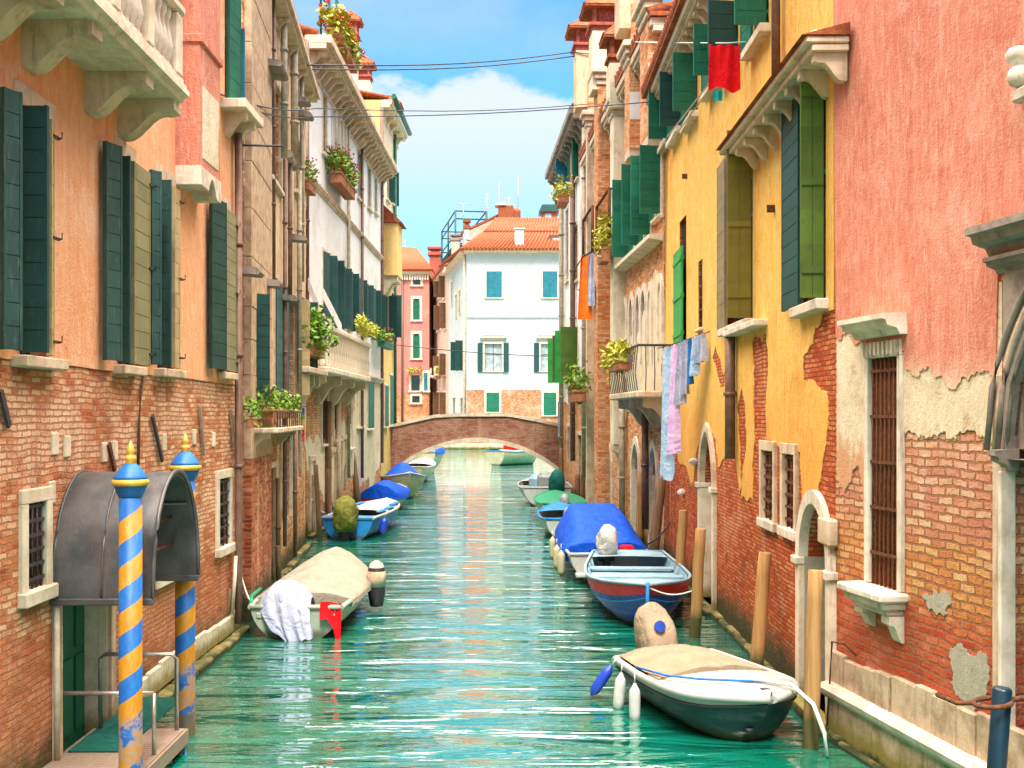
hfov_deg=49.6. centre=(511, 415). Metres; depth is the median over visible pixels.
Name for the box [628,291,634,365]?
window
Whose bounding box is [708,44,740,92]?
hanging garment
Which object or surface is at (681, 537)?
mooring pole
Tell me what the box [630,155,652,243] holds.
window
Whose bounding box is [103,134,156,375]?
window
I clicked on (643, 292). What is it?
window
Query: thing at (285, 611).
draped sheet
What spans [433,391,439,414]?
window
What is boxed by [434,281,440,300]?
window
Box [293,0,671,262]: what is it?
sky
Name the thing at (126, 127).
orange house
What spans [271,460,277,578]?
door
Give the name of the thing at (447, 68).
overhead cable
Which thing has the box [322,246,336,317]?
window
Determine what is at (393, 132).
ochre house
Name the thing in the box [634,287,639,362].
window
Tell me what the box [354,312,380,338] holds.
planter
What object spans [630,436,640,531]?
door
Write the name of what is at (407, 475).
motor boat
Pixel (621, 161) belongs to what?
brick house
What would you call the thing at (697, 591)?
mooring pole
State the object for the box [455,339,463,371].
window
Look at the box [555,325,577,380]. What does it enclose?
window
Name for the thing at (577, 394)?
planter
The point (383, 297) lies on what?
window
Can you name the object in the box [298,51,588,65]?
overhead cable
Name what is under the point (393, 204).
window
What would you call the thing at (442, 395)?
window
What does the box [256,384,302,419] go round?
planter
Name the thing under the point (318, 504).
mooring pole
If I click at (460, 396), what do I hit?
window
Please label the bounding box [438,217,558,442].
corner house
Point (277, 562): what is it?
mooring pole
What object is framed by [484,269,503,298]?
window
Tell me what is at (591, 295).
hanging cloth
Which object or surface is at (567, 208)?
window
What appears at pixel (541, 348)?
window
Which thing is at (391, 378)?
window
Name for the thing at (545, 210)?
gabled brick house
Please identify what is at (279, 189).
window
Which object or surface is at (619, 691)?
boat fender
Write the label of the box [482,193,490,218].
roof antenna
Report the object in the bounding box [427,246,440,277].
roof chimney
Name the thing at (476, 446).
quay
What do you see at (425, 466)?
motor boat
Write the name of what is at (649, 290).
window
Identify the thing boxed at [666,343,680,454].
hanging towel
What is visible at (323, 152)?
window
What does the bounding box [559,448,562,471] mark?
mooring pole
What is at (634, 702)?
boat fender
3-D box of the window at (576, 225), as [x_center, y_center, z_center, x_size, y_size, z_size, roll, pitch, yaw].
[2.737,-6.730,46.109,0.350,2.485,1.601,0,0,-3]
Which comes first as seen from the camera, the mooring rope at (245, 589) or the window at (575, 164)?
the mooring rope at (245, 589)
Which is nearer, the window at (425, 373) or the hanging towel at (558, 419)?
the hanging towel at (558, 419)
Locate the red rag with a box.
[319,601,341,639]
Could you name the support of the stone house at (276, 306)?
on the ground
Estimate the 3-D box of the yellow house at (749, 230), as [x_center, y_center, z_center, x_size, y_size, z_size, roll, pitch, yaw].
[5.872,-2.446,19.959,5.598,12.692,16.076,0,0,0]
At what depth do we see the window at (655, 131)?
26.04 m
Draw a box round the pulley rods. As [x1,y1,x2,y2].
[667,84,707,146]
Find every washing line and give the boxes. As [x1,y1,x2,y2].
[573,251,595,271]
[638,41,745,43]
[657,331,709,348]
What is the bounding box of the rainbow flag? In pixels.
[298,406,307,440]
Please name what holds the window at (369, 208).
in the white house at (344, 257)
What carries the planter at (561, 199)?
attached to the white plaster house at (566, 343)
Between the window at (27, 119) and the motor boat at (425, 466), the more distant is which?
the motor boat at (425, 466)
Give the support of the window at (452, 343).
in the corner house at (502, 272)
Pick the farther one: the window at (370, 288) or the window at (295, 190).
the window at (370, 288)
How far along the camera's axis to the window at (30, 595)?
10.41 m
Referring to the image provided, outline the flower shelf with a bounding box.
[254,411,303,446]
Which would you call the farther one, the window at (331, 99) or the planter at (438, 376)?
the planter at (438, 376)
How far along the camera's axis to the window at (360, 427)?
42.02 m
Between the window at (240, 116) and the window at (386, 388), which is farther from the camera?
the window at (386, 388)
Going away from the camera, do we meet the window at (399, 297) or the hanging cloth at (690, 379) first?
the hanging cloth at (690, 379)
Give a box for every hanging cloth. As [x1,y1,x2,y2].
[578,255,592,319]
[588,253,594,305]
[687,337,693,383]
[694,331,708,362]
[713,88,722,101]
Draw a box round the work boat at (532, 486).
[517,469,572,506]
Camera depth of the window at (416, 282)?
149.90 m
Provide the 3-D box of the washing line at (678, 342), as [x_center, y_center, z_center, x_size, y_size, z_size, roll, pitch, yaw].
[3.312,-1.470,21.157,0.096,0.285,1.972,0,0,-27]
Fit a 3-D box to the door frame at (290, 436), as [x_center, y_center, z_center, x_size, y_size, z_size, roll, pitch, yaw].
[-5.242,1.387,25.623,0.136,2.108,2.274,0,0,-5]
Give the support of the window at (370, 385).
in the white house at (344, 257)
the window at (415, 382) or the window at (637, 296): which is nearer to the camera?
the window at (637, 296)
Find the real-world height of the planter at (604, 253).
1.702 m
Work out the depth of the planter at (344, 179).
35.80 m
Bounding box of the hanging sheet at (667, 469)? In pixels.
[660,346,674,480]
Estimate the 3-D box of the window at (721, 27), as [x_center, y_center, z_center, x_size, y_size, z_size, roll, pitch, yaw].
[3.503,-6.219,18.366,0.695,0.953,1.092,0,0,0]
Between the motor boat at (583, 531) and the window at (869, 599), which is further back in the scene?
the motor boat at (583, 531)
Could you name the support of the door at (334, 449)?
in the white house at (344, 257)
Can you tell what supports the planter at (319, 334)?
attached to the stone house at (276, 306)
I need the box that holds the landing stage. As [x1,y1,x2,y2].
[43,728,188,767]
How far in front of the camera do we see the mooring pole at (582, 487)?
42.47 m
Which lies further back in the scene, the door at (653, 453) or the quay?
the quay
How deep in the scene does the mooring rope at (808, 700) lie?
12.04 m
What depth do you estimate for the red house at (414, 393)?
149.98 m
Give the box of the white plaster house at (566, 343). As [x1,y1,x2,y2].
[545,103,585,499]
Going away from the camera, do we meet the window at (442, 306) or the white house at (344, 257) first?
the white house at (344, 257)
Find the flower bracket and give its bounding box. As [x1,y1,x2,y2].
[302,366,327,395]
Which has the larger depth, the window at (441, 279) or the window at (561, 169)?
the window at (441, 279)
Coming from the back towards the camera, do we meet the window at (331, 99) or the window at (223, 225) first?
the window at (331, 99)
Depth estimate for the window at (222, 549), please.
17.38 m
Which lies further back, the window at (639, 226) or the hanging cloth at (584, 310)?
the hanging cloth at (584, 310)
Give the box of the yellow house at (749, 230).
[640,0,849,745]
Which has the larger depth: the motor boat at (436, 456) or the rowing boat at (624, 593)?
the motor boat at (436, 456)
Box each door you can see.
[52,606,115,759]
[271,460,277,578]
[308,455,316,534]
[332,447,336,510]
[341,435,347,486]
[567,423,570,465]
[577,431,581,473]
[609,442,611,502]
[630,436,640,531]
[648,439,658,548]
[695,422,716,616]
[790,490,837,737]
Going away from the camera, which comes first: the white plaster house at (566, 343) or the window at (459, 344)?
the white plaster house at (566, 343)
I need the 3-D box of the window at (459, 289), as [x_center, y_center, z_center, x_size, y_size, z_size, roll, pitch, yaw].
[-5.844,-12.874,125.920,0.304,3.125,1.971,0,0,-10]
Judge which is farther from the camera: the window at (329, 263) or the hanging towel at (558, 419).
the hanging towel at (558, 419)
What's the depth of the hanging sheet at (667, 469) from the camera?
21.73 m
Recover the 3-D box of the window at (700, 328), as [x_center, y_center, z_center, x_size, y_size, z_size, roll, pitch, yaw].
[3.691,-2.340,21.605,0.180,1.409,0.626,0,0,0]
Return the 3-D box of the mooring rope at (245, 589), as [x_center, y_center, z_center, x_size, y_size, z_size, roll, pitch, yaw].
[-4.436,2.901,18.553,0.032,0.424,0.803,0,0,-28]
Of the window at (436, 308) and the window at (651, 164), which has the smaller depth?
the window at (651, 164)
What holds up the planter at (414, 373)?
attached to the red house at (414, 393)
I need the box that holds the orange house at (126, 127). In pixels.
[0,0,262,767]
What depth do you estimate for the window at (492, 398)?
119.89 m
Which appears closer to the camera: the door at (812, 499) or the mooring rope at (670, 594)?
the door at (812, 499)
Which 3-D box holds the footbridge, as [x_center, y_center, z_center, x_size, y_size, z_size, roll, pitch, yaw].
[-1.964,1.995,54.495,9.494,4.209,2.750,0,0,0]
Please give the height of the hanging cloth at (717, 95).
0.210 m
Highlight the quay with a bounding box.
[443,443,503,448]
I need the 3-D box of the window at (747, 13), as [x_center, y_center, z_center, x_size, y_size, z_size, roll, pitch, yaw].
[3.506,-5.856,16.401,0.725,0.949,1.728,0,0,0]
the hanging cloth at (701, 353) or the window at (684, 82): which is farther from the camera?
the window at (684, 82)
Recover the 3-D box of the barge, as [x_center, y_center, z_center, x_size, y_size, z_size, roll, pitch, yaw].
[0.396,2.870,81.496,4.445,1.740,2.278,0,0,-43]
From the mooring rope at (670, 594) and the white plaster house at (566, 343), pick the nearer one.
the mooring rope at (670, 594)
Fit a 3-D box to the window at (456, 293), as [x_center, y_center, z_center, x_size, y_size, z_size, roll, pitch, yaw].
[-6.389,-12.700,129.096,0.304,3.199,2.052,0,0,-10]
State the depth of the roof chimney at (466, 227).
138.65 m
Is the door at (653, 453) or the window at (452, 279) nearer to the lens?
the door at (653, 453)
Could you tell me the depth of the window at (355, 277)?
40.64 m
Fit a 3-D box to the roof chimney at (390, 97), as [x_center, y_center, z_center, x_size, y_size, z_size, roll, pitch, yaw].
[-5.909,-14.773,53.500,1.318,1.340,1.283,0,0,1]
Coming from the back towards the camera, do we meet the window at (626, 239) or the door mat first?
the window at (626, 239)
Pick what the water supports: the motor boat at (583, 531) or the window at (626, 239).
the motor boat at (583, 531)
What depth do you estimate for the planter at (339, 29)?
34.19 m
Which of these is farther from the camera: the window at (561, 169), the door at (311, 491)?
the window at (561, 169)
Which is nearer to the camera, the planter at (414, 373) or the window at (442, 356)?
the window at (442, 356)
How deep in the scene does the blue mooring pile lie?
8.45 m
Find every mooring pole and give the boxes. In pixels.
[111,440,149,767]
[169,432,200,736]
[227,588,231,616]
[275,546,280,581]
[313,465,322,540]
[325,469,331,514]
[353,452,360,502]
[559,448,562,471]
[575,474,579,495]
[580,474,584,498]
[636,473,643,541]
[649,479,665,549]
[675,510,687,569]
[689,528,705,638]
[750,552,771,665]
[802,569,822,749]
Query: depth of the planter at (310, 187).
30.32 m
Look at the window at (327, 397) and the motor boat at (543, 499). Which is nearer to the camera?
the window at (327, 397)
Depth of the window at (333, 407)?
36.78 m
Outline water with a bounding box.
[150,449,868,767]
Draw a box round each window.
[0,78,68,370]
[18,486,58,608]
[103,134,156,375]
[149,161,185,378]
[155,581,173,589]
[209,195,240,379]
[215,468,235,557]
[220,0,262,144]
[244,294,269,399]
[272,81,284,197]
[274,275,309,398]
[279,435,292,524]
[294,136,304,206]
[296,423,302,478]
[302,295,317,367]
[320,393,328,446]
[321,90,328,159]
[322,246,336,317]
[330,252,344,328]
[331,99,338,167]
[332,398,342,441]
[344,267,351,329]
[346,398,355,450]
[350,271,358,331]
[357,138,369,206]
[357,392,365,428]
[359,276,366,319]
[367,164,373,213]
[367,283,373,337]
[367,382,375,430]
[371,287,380,340]
[374,167,379,217]
[381,294,385,340]
[384,383,389,428]
[386,177,393,204]
[386,295,396,341]
[389,373,393,426]
[391,291,401,337]
[392,172,398,206]
[408,370,421,391]
[409,393,422,403]
[410,276,423,285]
[410,296,422,320]
[410,331,422,359]
[422,370,430,391]
[433,355,438,374]
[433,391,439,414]
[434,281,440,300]
[434,305,439,332]
[438,274,445,300]
[439,301,446,330]
[439,352,446,376]
[439,391,445,413]
[451,279,452,307]
[451,342,456,371]
[452,396,455,413]
[455,292,457,320]
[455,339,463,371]
[458,287,460,315]
[460,396,463,412]
[478,337,508,371]
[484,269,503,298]
[484,390,501,412]
[534,337,551,371]
[540,269,558,298]
[542,390,557,415]
[548,336,568,384]
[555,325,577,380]
[556,159,568,193]
[563,204,568,284]
[567,137,578,186]
[574,221,577,283]
[612,180,627,256]
[621,164,636,252]
[624,296,627,340]
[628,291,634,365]
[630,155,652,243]
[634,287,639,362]
[639,282,646,363]
[640,140,662,224]
[646,282,652,362]
[648,89,666,154]
[656,273,664,358]
[659,71,680,148]
[672,219,685,342]
[673,52,698,133]
[693,23,718,102]
[694,261,702,332]
[708,0,737,56]
[717,130,753,336]
[734,0,770,60]
[756,440,777,532]
[777,442,798,541]
[781,81,828,318]
[837,312,907,643]
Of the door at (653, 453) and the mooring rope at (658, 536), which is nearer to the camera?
the mooring rope at (658, 536)
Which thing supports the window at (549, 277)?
in the corner house at (502, 272)
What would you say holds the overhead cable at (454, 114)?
attached to the stone house at (276, 306)
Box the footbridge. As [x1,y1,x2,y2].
[390,413,558,468]
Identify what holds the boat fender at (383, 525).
hanging from the motor boat at (348, 518)
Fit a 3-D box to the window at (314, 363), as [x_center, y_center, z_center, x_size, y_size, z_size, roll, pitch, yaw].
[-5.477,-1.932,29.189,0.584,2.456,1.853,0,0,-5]
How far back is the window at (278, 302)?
25.42 m
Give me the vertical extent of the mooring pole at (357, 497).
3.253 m
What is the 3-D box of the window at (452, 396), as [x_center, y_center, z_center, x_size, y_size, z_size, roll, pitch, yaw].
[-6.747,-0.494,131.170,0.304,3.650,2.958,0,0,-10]
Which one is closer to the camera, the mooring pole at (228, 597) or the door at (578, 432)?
the mooring pole at (228, 597)
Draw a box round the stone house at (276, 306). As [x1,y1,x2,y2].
[241,0,319,621]
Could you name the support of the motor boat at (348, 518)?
on the water
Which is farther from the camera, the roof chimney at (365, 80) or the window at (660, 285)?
the roof chimney at (365, 80)
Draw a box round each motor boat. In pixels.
[248,547,385,637]
[321,495,399,540]
[361,480,409,505]
[381,462,424,498]
[408,457,435,480]
[412,447,444,468]
[533,490,586,508]
[537,501,568,536]
[555,503,648,581]
[612,602,800,740]
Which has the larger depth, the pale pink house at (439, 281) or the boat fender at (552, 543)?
the pale pink house at (439, 281)
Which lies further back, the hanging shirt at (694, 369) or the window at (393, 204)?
the window at (393, 204)
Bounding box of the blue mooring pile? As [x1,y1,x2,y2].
[935,685,1023,767]
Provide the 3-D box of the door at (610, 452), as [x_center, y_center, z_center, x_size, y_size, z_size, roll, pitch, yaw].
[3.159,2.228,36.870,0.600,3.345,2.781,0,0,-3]
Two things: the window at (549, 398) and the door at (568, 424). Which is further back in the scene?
the window at (549, 398)
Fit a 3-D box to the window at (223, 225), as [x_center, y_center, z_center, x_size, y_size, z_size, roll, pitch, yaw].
[-4.477,-1.990,17.057,0.300,2.854,1.609,0,0,-3]
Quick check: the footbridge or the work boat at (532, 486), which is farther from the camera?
the footbridge
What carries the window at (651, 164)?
in the brick house at (621, 161)
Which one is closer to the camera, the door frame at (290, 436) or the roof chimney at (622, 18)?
the door frame at (290, 436)
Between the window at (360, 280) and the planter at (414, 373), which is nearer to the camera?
the window at (360, 280)
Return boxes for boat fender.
[378,514,387,534]
[549,531,554,560]
[553,539,559,569]
[557,544,564,576]
[590,656,618,695]
[613,661,625,709]
[629,671,639,719]
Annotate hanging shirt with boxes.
[673,341,686,404]
[689,335,699,375]
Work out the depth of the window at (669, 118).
24.00 m
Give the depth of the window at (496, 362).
119.92 m
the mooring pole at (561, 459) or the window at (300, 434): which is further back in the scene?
the mooring pole at (561, 459)
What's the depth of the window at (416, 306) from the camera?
150.05 m
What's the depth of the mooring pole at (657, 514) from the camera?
26.19 m
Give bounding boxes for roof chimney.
[348,10,363,86]
[358,55,376,91]
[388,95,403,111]
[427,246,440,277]
[450,234,460,253]
[463,220,470,243]
[564,19,588,113]
[579,0,614,97]
[598,24,626,113]
[615,0,637,38]
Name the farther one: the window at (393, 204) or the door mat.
the window at (393, 204)
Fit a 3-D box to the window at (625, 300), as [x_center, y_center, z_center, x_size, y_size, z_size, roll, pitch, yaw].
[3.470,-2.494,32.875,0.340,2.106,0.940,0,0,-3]
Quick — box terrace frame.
[320,0,338,34]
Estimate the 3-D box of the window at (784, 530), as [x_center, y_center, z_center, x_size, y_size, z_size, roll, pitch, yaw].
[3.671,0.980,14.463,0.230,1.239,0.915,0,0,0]
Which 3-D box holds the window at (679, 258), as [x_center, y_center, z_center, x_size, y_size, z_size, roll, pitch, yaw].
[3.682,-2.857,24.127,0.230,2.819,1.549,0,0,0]
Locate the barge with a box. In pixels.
[486,445,535,465]
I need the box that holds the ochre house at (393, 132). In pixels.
[359,90,411,480]
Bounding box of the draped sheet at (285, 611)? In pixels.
[260,580,314,641]
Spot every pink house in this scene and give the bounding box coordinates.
[430,210,486,414]
[821,0,1023,767]
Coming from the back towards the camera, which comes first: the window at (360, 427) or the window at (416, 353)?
the window at (416, 353)
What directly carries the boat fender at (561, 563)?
hanging from the motor boat at (583, 531)
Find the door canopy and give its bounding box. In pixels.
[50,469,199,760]
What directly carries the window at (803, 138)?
in the yellow house at (749, 230)
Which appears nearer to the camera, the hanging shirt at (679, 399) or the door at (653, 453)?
the hanging shirt at (679, 399)
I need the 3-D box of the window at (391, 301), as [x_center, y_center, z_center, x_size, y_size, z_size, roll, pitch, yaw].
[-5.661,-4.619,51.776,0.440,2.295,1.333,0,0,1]
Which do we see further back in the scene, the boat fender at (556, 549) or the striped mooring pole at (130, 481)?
the boat fender at (556, 549)
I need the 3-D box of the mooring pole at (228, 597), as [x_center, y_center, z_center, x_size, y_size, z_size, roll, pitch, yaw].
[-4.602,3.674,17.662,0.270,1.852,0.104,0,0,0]
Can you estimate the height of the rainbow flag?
0.820 m
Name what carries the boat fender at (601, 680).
hanging from the motor boat at (692, 687)
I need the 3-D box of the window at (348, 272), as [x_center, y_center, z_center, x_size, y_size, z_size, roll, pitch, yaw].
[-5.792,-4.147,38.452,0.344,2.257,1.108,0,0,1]
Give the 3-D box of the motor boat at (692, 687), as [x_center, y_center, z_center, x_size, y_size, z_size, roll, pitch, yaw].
[2.285,3.297,13.521,1.658,1.575,3.384,0,0,-18]
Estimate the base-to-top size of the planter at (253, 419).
0.601 m
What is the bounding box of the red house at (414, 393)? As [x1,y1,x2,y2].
[397,247,434,422]
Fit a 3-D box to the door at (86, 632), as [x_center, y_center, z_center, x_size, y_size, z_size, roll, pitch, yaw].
[-4.603,2.575,11.617,0.354,1.950,1.647,0,0,0]
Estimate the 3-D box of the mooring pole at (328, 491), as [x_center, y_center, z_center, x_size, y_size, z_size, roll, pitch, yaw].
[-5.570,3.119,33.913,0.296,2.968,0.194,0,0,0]
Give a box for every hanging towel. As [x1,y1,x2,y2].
[558,402,559,436]
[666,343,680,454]
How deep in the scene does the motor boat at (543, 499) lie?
39.36 m
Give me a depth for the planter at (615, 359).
27.23 m
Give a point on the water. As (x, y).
(485, 635)
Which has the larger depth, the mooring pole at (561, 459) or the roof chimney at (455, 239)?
the roof chimney at (455, 239)
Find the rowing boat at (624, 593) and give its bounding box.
[584,550,691,624]
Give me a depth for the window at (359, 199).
43.08 m
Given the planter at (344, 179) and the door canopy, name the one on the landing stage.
the door canopy
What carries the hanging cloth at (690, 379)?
hanging from the washing line at (678, 342)
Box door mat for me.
[68,697,173,751]
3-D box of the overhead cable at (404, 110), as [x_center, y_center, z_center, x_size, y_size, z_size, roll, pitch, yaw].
[-2.751,-7.754,27.932,4.235,5.914,22.738,0,0,19]
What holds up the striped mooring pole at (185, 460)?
in the water
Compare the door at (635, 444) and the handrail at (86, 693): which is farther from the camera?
the door at (635, 444)
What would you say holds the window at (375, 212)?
in the white house at (344, 257)
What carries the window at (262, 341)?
in the stone house at (276, 306)
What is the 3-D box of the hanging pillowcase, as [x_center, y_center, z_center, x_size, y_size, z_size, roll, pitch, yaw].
[3.284,-0.932,21.072,0.140,1.084,0.216,0,0,-32]
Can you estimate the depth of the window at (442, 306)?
139.45 m
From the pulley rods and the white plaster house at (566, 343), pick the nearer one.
the pulley rods
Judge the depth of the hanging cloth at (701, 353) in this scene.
20.46 m
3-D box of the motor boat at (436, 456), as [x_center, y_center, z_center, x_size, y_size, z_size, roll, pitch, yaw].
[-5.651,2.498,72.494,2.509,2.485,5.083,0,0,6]
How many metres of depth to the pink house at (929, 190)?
10.48 m
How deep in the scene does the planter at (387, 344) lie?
46.65 m
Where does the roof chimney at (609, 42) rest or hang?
on the brick house at (621, 161)
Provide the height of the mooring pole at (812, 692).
2.926 m
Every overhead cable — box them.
[220,94,593,111]
[261,101,658,117]
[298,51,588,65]
[312,56,574,69]
[393,344,547,356]
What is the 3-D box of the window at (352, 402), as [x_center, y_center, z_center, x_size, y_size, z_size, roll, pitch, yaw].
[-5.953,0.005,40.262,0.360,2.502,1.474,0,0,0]
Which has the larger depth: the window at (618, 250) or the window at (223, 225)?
the window at (618, 250)
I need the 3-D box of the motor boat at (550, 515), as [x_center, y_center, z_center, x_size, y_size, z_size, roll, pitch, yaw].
[1.565,3.185,34.131,1.578,1.070,4.579,0,0,-2]
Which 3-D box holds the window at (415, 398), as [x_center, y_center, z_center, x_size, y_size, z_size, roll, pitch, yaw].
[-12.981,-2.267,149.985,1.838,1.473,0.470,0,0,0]
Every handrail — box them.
[63,691,155,755]
[98,652,178,730]
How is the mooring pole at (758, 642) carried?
in the water
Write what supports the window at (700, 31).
in the yellow house at (749, 230)
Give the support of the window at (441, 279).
in the pale pink house at (439, 281)
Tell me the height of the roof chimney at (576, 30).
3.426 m
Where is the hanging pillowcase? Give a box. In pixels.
[680,339,689,394]
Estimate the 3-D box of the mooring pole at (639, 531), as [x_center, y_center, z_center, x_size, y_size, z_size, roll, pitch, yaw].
[3.401,3.072,29.622,0.269,3.060,0.220,0,0,0]
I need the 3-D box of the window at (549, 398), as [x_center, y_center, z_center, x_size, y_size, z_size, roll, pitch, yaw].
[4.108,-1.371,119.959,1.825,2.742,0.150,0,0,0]
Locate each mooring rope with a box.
[242,577,249,599]
[645,523,669,544]
[649,587,691,595]
[726,677,828,755]
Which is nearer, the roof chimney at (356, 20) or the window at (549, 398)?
the roof chimney at (356, 20)
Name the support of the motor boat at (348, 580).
on the water
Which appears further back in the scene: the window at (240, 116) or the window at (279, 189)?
the window at (279, 189)
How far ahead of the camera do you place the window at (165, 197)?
13.97 m
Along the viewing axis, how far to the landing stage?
11.00 m
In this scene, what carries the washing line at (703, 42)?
attached to the yellow house at (749, 230)
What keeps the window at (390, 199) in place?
in the ochre house at (393, 132)
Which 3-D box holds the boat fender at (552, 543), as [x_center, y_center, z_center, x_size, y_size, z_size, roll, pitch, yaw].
[0.993,3.175,27.106,0.170,0.730,0.166,0,0,0]
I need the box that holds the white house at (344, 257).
[299,23,397,538]
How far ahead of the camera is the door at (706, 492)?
21.26 m
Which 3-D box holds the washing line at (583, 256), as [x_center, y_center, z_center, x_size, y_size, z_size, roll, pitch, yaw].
[2.279,-5.202,35.880,0.812,1.153,7.120,0,0,6]
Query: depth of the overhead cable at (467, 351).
51.83 m
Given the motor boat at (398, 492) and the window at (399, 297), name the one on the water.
the motor boat at (398, 492)
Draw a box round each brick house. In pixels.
[461,202,558,244]
[578,0,673,550]
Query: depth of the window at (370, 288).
44.66 m
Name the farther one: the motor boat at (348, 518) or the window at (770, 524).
the motor boat at (348, 518)
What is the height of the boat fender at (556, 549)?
0.730 m
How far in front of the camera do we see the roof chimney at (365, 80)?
54.81 m
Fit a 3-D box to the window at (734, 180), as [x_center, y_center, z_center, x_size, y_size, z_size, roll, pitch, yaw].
[3.568,-2.824,17.944,0.621,2.967,2.587,0,0,0]
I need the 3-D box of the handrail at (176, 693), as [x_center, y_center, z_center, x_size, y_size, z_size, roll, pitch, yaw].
[-3.977,2.983,11.813,0.858,0.934,0.049,0,0,0]
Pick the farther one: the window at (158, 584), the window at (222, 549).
the window at (222, 549)
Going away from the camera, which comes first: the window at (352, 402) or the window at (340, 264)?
the window at (340, 264)
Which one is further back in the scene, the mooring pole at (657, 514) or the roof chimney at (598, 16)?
the roof chimney at (598, 16)
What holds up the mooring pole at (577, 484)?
in the water
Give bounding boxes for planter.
[242,395,265,431]
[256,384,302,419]
[302,304,338,362]
[305,157,320,195]
[316,0,364,73]
[324,143,360,199]
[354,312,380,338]
[375,328,395,349]
[406,365,422,375]
[433,365,440,378]
[549,174,574,208]
[563,358,593,405]
[591,209,611,264]
[597,338,635,378]
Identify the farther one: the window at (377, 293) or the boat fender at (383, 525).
the window at (377, 293)
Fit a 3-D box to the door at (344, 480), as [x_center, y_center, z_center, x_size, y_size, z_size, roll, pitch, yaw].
[-5.997,1.581,38.911,0.314,1.806,1.064,0,0,0]

